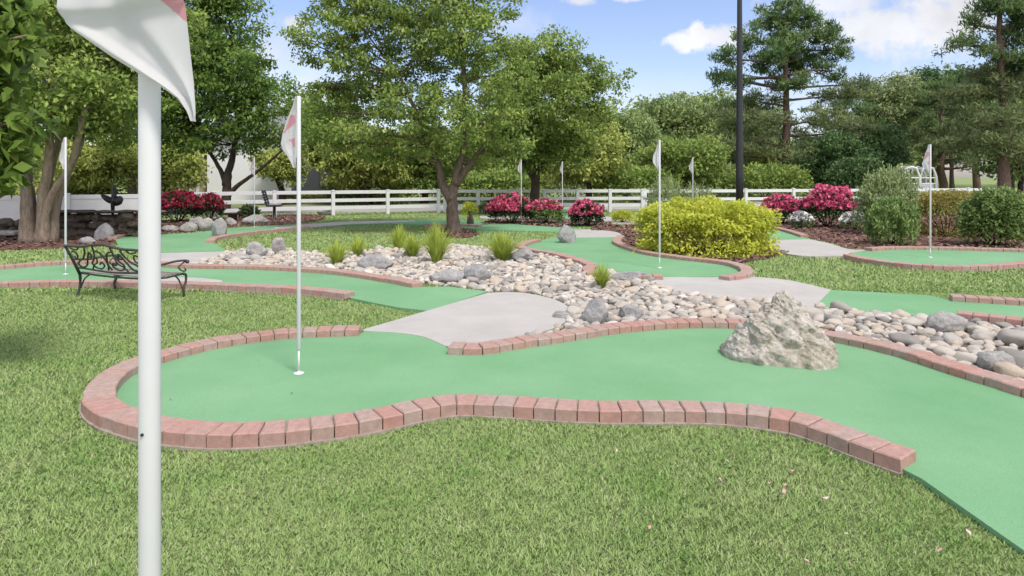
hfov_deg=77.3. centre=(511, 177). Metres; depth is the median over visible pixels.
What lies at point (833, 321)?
river stone
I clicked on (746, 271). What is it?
brick border
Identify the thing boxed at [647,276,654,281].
river stone
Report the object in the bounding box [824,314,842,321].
river stone
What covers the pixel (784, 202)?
azalea
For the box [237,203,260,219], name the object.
green shrub
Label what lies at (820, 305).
river stone
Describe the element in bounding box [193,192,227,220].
azalea
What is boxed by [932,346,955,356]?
river stone
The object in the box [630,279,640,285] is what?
river stone
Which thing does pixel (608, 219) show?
concrete path
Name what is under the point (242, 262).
river stone
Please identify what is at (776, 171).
bush
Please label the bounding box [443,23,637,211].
leafy tree
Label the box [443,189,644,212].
rail fence
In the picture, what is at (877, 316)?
river stone
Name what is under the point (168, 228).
rock
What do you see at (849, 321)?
river stone
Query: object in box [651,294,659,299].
river stone
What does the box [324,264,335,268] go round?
river stone
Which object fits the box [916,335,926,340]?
river stone
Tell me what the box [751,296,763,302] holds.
river stone
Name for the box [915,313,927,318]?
river stone
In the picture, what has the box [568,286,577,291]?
river stone
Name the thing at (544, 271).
river stone
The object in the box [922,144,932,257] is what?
flag pin
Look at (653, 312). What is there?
river stone
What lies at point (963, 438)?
putting green
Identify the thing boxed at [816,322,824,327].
river stone
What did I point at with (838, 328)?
river stone
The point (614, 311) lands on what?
river stone
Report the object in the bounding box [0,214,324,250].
mulch bed
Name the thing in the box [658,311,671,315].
river stone
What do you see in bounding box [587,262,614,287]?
ornamental grass
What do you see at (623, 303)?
river stone
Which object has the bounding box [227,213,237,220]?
flower pot
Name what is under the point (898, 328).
river stone
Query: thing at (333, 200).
rail fence
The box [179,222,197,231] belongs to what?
rock
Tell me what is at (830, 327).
river stone
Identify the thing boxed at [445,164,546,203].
bush
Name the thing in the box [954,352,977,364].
river stone
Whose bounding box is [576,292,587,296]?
river stone
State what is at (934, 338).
river stone
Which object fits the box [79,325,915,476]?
brick border
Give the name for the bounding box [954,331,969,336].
river stone
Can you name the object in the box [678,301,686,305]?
river stone
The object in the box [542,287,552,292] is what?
river stone
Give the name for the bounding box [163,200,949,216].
road
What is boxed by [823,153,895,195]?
bush
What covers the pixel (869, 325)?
river stone
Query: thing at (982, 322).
river stone
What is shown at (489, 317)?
concrete path
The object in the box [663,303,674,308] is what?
river stone
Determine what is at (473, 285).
river stone
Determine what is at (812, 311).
river stone
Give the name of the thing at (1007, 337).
river stone
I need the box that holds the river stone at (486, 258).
[483,256,492,260]
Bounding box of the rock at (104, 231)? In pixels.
[94,223,114,239]
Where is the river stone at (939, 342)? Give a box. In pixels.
[931,340,948,345]
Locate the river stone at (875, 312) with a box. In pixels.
[870,310,886,314]
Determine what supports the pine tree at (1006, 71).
on the lawn at (968, 182)
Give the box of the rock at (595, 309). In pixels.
[579,298,607,324]
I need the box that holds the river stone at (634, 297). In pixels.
[630,295,640,300]
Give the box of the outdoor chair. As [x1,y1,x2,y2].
[261,190,282,219]
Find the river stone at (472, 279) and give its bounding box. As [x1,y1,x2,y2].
[466,276,478,283]
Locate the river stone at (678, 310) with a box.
[674,308,685,314]
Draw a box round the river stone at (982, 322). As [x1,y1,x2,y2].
[976,321,989,324]
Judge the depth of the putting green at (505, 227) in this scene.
17.93 m
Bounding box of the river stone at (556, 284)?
[550,282,561,286]
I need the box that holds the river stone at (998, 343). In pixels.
[993,340,1004,346]
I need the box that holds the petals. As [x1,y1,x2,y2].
[601,433,970,575]
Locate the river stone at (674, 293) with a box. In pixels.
[670,291,679,295]
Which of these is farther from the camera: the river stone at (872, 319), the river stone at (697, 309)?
the river stone at (697, 309)
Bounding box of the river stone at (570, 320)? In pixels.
[565,318,574,323]
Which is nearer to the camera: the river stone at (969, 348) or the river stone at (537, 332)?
the river stone at (969, 348)
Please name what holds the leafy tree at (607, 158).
on the lawn at (968, 182)
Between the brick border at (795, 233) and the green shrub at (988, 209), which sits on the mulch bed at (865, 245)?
the green shrub at (988, 209)
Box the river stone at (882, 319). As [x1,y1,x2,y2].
[878,317,888,322]
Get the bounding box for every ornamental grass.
[316,239,353,263]
[346,234,367,255]
[381,224,410,248]
[396,233,425,256]
[411,219,457,262]
[478,230,528,260]
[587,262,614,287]
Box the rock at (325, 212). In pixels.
[317,210,335,214]
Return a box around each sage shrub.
[850,161,928,235]
[862,191,922,245]
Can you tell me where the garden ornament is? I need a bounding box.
[101,185,122,213]
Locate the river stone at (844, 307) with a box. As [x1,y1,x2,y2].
[830,301,851,312]
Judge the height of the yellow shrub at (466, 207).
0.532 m
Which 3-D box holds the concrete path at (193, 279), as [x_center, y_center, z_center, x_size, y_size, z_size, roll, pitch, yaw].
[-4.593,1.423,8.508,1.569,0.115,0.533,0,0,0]
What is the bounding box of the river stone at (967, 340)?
[962,337,973,344]
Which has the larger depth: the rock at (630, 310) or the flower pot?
the flower pot
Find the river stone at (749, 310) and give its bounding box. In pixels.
[742,308,751,312]
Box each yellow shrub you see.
[461,201,478,214]
[611,209,633,222]
[631,195,784,258]
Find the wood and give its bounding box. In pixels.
[33,96,1023,186]
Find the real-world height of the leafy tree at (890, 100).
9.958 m
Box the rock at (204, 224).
[195,217,212,231]
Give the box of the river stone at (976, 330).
[971,329,985,333]
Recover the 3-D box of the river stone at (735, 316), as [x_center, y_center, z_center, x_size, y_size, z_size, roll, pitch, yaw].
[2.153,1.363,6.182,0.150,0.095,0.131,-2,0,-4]
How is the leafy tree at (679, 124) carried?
on the lawn at (968, 182)
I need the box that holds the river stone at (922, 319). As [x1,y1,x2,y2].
[914,317,926,321]
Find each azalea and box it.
[161,189,206,222]
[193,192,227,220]
[485,191,533,223]
[527,197,567,223]
[567,198,606,226]
[759,192,799,224]
[788,210,814,228]
[795,183,858,226]
[838,210,865,229]
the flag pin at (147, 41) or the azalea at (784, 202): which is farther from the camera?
the azalea at (784, 202)
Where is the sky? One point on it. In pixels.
(668, 43)
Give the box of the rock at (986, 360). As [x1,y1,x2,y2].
[976,351,1015,371]
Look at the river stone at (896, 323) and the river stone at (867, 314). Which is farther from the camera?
the river stone at (867, 314)
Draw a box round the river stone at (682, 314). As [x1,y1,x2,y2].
[677,311,688,317]
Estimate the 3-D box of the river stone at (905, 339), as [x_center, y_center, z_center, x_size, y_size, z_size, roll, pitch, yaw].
[3.300,1.366,5.346,0.272,0.121,0.226,4,-9,28]
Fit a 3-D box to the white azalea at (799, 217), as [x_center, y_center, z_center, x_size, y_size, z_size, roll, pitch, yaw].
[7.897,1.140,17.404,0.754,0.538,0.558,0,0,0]
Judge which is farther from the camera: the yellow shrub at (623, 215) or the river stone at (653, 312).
the yellow shrub at (623, 215)
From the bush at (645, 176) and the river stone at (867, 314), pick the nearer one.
the river stone at (867, 314)
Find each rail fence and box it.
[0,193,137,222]
[161,189,439,218]
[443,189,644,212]
[644,187,1009,208]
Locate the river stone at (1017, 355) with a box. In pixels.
[998,348,1023,367]
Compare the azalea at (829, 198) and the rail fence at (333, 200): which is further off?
the rail fence at (333, 200)
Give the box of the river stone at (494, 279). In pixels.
[489,277,502,284]
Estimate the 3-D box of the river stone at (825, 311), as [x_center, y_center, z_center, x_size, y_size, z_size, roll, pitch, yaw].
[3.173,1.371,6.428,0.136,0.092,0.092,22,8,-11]
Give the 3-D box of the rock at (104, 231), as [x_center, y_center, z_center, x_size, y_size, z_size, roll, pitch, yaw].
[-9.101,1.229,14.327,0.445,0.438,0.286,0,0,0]
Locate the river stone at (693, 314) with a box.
[689,312,697,316]
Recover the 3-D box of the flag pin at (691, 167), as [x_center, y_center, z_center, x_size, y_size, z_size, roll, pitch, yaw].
[4.958,0.400,17.677,0.145,1.940,0.074,0,0,0]
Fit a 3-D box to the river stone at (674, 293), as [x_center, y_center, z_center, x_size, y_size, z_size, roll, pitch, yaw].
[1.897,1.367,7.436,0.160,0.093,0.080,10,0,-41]
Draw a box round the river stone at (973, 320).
[970,318,981,323]
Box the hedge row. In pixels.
[286,193,401,202]
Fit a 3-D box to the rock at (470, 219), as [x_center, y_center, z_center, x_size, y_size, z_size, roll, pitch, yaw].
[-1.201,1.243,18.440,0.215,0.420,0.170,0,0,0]
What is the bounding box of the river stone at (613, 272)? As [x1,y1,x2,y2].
[605,269,615,274]
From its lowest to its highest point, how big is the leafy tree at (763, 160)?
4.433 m
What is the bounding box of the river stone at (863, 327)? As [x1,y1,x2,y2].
[856,325,868,330]
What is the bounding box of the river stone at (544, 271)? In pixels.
[541,269,551,274]
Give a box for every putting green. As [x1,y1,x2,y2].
[0,264,487,312]
[115,225,290,252]
[116,328,1023,556]
[289,219,582,232]
[527,237,739,276]
[555,208,569,220]
[765,229,807,239]
[820,290,1023,325]
[851,250,1023,268]
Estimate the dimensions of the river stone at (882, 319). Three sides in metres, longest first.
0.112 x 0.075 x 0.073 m
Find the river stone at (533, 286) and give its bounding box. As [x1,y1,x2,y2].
[529,283,539,289]
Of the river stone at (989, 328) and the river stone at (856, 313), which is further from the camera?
the river stone at (856, 313)
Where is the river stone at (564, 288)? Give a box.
[556,285,568,291]
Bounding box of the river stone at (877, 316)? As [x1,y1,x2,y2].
[874,314,887,318]
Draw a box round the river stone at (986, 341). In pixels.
[983,339,994,345]
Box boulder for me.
[719,290,838,369]
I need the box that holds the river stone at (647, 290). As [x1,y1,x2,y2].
[643,288,653,292]
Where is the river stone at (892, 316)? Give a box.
[890,314,899,318]
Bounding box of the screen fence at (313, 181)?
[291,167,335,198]
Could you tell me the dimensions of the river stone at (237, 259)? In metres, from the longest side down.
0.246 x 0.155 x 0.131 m
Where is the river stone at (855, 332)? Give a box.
[852,330,862,335]
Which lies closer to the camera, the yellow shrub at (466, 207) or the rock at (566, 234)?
the rock at (566, 234)
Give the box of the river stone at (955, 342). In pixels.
[947,339,961,345]
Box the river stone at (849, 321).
[842,318,855,325]
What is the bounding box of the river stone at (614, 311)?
[608,309,618,314]
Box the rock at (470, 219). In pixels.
[467,214,473,223]
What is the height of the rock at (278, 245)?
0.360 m
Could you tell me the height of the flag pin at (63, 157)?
1.940 m
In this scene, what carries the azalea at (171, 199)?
on the mulch bed at (58, 245)
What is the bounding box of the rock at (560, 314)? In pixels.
[552,311,570,317]
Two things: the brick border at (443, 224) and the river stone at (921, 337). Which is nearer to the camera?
the river stone at (921, 337)
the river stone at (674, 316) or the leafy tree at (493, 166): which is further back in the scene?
the leafy tree at (493, 166)
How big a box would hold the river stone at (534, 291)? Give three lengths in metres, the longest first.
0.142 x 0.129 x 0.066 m
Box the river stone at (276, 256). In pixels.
[271,254,283,258]
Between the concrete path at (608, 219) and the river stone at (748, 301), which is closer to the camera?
the river stone at (748, 301)
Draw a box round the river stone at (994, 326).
[988,324,999,328]
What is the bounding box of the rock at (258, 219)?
[242,214,268,223]
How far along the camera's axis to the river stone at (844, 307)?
6.57 m
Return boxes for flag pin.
[57,0,195,575]
[59,137,67,274]
[249,157,255,226]
[281,96,303,374]
[518,160,521,223]
[560,161,562,214]
[653,140,661,267]
[689,157,692,197]
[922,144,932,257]
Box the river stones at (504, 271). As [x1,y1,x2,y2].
[194,241,1023,369]
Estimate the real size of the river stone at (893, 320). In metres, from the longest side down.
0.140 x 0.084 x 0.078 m
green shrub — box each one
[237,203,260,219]
[478,201,489,213]
[952,183,1023,246]
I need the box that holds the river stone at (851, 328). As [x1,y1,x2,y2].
[843,326,855,331]
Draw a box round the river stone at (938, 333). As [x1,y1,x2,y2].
[935,331,942,336]
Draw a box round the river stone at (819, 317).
[813,314,824,322]
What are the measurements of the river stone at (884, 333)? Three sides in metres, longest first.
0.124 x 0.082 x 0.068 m
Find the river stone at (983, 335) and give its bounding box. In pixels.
[969,331,996,340]
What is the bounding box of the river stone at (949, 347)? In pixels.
[940,345,954,350]
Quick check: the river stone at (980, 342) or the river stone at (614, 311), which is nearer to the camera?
the river stone at (980, 342)
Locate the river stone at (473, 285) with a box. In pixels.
[467,282,478,289]
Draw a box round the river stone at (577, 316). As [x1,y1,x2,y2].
[572,314,581,320]
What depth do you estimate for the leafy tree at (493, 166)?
35.82 m
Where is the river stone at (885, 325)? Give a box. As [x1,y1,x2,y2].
[881,322,889,328]
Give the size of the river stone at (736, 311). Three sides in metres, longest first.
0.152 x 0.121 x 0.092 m
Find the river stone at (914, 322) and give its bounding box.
[900,317,924,327]
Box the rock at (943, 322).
[924,312,967,332]
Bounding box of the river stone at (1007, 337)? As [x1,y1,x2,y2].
[997,329,1023,347]
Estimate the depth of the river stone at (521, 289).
7.71 m
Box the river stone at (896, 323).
[890,322,902,327]
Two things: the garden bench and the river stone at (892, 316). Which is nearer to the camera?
the river stone at (892, 316)
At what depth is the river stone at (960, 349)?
5.03 m
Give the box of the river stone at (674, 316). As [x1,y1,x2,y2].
[669,314,678,317]
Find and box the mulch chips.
[0,213,1023,261]
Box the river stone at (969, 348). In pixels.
[966,345,979,352]
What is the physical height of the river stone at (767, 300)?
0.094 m
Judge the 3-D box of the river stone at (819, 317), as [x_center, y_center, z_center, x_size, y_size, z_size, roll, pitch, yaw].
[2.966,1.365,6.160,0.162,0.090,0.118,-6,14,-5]
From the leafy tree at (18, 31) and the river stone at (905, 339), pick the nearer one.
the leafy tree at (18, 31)
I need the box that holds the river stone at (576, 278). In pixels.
[570,276,583,281]
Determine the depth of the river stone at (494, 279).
8.29 m
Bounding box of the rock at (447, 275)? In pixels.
[429,268,463,283]
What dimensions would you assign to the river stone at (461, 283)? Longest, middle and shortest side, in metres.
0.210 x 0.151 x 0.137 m
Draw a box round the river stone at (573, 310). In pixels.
[565,306,581,315]
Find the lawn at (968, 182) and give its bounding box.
[0,178,1023,575]
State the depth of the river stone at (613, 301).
6.92 m
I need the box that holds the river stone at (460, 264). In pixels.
[455,261,466,266]
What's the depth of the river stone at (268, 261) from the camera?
10.15 m
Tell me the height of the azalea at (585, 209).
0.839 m
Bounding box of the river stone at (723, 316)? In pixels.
[715,314,726,319]
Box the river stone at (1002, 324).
[994,322,1013,327]
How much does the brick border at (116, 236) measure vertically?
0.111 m
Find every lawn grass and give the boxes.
[0,211,1023,292]
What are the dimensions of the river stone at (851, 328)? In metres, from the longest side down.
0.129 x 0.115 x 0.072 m
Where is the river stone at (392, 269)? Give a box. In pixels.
[387,267,399,271]
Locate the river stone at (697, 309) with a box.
[694,306,704,311]
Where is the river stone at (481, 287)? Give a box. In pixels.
[476,285,486,290]
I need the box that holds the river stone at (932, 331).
[922,327,935,334]
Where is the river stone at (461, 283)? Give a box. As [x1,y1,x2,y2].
[455,279,468,287]
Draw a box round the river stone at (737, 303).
[734,301,745,306]
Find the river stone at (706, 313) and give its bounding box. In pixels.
[698,309,711,317]
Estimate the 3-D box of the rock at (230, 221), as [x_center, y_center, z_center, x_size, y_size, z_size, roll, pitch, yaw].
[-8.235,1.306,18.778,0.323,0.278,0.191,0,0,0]
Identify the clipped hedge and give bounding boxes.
[915,188,986,236]
[1003,191,1023,240]
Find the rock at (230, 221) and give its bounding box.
[226,217,236,224]
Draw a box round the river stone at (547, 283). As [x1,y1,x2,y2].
[540,281,549,286]
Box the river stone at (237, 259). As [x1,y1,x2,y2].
[227,257,240,262]
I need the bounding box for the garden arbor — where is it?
[896,166,937,192]
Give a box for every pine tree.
[703,0,885,194]
[710,87,769,195]
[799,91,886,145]
[900,74,980,192]
[920,0,1023,187]
[938,66,1023,191]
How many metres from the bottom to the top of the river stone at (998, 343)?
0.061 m
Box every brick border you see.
[0,259,422,287]
[0,279,354,300]
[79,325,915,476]
[108,234,125,239]
[206,226,309,242]
[424,223,480,226]
[448,318,1023,396]
[518,239,596,265]
[582,265,597,276]
[612,235,754,280]
[639,274,662,279]
[774,227,808,237]
[842,254,1023,271]
[864,246,1023,252]
[949,294,1023,305]
[957,310,1023,326]
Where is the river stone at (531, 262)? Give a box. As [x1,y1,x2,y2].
[528,260,540,264]
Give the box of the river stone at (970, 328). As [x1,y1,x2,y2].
[966,325,989,332]
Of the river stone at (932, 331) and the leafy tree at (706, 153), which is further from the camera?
the leafy tree at (706, 153)
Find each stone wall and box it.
[0,218,19,235]
[59,209,167,237]
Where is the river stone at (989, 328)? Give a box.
[983,326,995,330]
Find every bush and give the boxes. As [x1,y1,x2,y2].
[0,183,37,195]
[33,179,133,194]
[123,176,174,193]
[317,171,416,204]
[393,170,475,201]
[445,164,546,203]
[539,165,611,200]
[590,164,684,202]
[661,162,753,200]
[717,158,813,201]
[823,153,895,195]
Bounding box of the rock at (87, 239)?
[78,236,95,243]
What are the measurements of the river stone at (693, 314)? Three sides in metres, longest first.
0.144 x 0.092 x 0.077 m
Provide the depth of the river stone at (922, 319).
6.04 m
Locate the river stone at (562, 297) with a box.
[558,294,568,301]
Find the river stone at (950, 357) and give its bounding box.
[941,355,956,360]
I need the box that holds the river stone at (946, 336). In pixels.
[942,332,962,344]
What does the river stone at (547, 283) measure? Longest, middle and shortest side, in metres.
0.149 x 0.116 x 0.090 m
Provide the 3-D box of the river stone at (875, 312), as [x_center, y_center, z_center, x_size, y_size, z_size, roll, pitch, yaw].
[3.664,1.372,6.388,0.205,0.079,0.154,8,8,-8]
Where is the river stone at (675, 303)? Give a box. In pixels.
[672,300,684,305]
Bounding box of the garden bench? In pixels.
[63,243,188,296]
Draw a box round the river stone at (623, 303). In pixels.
[614,301,630,305]
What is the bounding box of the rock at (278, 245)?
[271,237,285,253]
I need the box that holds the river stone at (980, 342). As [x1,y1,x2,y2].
[970,340,983,344]
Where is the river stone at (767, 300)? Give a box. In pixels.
[763,297,771,303]
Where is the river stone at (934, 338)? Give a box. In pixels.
[930,336,943,340]
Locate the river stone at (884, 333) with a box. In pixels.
[881,330,892,336]
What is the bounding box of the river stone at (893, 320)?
[889,318,898,322]
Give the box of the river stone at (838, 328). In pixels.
[835,326,842,330]
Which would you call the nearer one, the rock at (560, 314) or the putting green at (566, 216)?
the rock at (560, 314)
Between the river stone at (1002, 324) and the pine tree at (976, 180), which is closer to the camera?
the river stone at (1002, 324)
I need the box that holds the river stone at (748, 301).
[745,299,756,303]
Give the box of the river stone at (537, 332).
[532,330,542,333]
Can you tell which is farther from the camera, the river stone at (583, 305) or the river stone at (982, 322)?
the river stone at (583, 305)
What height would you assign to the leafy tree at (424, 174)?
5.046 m
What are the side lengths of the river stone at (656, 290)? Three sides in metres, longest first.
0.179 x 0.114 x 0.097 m
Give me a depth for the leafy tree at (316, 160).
38.80 m
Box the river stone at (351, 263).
[345,262,356,266]
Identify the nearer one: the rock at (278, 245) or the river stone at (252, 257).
the river stone at (252, 257)
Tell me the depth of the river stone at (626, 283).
8.06 m
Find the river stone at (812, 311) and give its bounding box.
[804,305,823,319]
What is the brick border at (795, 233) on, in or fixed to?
on the putting green at (784, 236)
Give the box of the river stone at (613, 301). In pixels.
[609,298,617,304]
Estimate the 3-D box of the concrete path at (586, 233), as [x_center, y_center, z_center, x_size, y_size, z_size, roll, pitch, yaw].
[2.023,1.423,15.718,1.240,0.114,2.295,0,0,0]
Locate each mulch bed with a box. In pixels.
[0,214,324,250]
[440,229,476,237]
[494,220,602,226]
[591,225,784,263]
[772,215,1023,248]
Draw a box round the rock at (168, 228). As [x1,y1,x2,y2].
[161,225,178,231]
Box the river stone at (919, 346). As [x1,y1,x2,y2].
[909,344,926,350]
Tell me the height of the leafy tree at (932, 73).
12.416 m
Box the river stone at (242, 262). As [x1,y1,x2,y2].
[236,260,246,263]
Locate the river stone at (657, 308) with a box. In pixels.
[649,306,661,310]
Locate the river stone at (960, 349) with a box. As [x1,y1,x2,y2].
[958,347,968,352]
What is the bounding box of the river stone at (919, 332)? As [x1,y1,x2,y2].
[916,330,931,334]
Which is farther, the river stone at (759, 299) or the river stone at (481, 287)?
the river stone at (481, 287)
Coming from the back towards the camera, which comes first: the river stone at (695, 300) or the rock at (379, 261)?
the rock at (379, 261)
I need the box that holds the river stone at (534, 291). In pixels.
[531,289,541,294]
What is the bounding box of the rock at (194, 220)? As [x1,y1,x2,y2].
[189,216,201,222]
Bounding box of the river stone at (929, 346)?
[922,343,938,352]
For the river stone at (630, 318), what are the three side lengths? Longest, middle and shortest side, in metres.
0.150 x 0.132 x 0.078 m
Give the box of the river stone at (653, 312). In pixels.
[646,310,657,316]
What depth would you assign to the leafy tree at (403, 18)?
15.82 m
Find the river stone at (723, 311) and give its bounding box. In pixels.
[720,309,729,313]
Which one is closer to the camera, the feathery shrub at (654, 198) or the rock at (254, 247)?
the rock at (254, 247)
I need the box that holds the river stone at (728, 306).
[720,304,734,312]
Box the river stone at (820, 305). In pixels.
[814,302,825,308]
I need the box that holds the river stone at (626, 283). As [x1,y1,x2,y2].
[618,280,630,287]
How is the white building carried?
on the lawn at (968, 182)
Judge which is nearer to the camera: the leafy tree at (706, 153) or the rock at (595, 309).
the rock at (595, 309)
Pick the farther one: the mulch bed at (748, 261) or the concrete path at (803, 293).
the mulch bed at (748, 261)
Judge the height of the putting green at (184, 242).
0.090 m
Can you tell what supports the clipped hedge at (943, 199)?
on the mulch bed at (865, 245)
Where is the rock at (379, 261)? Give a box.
[357,254,393,269]
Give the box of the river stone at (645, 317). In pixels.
[642,315,651,319]
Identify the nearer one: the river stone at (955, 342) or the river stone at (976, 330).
the river stone at (955, 342)
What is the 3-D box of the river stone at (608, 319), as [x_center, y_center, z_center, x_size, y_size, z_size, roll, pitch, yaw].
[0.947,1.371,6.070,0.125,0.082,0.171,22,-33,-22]
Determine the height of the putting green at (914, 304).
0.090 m
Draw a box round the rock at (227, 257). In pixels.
[222,253,249,260]
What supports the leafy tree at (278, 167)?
on the lawn at (968, 182)
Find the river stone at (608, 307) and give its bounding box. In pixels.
[604,303,610,310]
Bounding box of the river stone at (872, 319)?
[862,317,878,322]
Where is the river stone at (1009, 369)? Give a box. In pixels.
[992,362,1023,378]
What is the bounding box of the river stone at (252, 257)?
[249,254,262,260]
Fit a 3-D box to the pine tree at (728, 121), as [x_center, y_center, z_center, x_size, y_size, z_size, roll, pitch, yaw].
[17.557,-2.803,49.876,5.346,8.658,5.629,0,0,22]
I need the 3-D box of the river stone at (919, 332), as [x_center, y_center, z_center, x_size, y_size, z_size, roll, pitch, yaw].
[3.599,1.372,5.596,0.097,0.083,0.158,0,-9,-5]
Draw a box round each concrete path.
[117,277,222,281]
[161,251,224,262]
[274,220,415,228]
[362,292,571,347]
[480,216,786,224]
[574,229,620,237]
[653,277,830,306]
[765,239,865,257]
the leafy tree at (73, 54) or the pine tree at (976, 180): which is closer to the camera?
the leafy tree at (73, 54)
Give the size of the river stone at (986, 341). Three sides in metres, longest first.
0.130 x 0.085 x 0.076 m
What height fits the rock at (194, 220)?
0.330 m
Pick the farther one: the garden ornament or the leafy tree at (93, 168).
the leafy tree at (93, 168)
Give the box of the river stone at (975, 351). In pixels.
[971,349,984,354]
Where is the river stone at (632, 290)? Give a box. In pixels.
[625,287,638,293]
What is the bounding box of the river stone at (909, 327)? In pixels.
[903,324,917,332]
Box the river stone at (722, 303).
[714,300,728,307]
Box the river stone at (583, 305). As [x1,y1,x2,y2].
[580,301,588,308]
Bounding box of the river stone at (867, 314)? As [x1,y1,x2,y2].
[860,312,874,317]
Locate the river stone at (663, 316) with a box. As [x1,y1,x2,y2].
[658,314,670,318]
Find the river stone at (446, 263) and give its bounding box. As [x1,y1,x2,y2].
[441,261,449,265]
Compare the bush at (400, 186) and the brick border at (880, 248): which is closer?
the brick border at (880, 248)
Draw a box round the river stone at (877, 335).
[871,334,883,337]
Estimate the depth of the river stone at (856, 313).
6.41 m
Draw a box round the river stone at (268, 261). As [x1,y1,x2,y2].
[261,260,274,264]
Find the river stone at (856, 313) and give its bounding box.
[848,310,863,316]
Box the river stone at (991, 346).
[983,344,995,349]
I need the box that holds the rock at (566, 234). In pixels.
[557,224,575,242]
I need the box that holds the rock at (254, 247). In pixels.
[246,241,267,255]
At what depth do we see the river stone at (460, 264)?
9.83 m
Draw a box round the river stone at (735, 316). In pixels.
[728,314,743,319]
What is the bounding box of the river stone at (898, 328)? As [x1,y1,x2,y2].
[890,325,903,331]
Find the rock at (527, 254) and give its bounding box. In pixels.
[509,248,534,260]
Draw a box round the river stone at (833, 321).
[823,318,842,326]
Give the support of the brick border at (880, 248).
on the lawn at (968, 182)
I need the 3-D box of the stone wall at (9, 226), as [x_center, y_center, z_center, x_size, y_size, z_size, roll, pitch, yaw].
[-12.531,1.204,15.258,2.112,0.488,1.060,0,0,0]
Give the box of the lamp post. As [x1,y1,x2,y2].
[736,0,742,200]
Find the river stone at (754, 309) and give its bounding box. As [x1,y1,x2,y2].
[747,306,758,312]
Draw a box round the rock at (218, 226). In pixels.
[211,218,226,235]
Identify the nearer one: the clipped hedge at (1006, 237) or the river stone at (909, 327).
the river stone at (909, 327)
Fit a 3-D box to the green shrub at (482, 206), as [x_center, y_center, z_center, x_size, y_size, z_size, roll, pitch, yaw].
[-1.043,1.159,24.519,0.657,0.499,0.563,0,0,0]
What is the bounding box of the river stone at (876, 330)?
[871,328,884,333]
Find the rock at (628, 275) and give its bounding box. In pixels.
[610,271,646,280]
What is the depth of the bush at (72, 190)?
30.39 m
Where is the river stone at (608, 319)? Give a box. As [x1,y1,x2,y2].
[605,317,619,321]
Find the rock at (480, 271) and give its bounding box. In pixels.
[463,264,490,280]
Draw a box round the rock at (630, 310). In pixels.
[618,305,643,319]
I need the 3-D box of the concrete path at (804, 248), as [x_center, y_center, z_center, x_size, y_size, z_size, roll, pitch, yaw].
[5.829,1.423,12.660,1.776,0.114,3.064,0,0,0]
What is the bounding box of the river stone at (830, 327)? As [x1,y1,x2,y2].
[822,324,834,330]
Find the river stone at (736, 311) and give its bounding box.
[729,307,742,314]
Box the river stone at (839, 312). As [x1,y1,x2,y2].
[832,309,844,317]
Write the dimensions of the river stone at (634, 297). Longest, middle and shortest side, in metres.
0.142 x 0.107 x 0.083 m
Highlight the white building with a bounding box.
[178,116,308,203]
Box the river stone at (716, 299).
[709,297,725,304]
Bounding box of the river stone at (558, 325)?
[553,323,561,329]
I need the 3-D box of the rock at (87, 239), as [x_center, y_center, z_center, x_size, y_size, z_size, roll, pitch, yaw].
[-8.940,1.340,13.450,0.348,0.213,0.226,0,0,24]
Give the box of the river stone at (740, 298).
[730,296,744,300]
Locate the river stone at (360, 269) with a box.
[351,267,365,271]
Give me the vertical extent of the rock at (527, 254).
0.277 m
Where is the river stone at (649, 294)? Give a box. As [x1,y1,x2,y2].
[644,292,654,296]
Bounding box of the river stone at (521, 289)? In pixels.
[514,286,525,292]
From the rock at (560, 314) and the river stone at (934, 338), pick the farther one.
the rock at (560, 314)
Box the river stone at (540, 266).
[536,265,545,269]
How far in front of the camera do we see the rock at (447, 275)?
8.41 m
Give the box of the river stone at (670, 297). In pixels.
[661,296,675,299]
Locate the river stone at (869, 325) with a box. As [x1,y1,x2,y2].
[864,323,871,328]
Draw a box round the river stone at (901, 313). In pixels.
[891,309,910,317]
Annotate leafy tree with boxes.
[0,0,63,199]
[11,0,212,242]
[26,2,235,193]
[32,136,161,194]
[92,0,327,214]
[129,141,214,191]
[248,144,313,204]
[276,0,556,232]
[284,84,365,166]
[311,118,414,204]
[393,113,465,202]
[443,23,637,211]
[447,123,531,193]
[547,118,634,196]
[598,97,667,196]
[625,92,732,143]
[625,132,733,196]
[660,86,746,188]
[721,102,791,193]
[745,147,796,195]
[781,126,886,195]
[842,69,937,193]
[843,122,916,181]
[896,66,951,182]
[906,60,1022,191]
[963,127,1023,192]
[968,89,1023,189]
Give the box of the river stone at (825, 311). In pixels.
[821,309,831,314]
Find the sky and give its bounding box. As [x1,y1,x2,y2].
[40,0,1023,177]
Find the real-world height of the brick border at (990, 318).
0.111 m
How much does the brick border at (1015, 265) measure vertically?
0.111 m
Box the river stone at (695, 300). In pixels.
[689,296,703,304]
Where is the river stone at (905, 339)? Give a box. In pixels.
[888,333,922,345]
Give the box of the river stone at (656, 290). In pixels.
[652,288,661,292]
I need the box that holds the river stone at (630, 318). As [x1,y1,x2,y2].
[621,316,636,320]
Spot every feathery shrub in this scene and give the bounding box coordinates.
[641,174,687,207]
[681,180,716,199]
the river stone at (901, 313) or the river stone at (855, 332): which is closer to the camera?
the river stone at (855, 332)

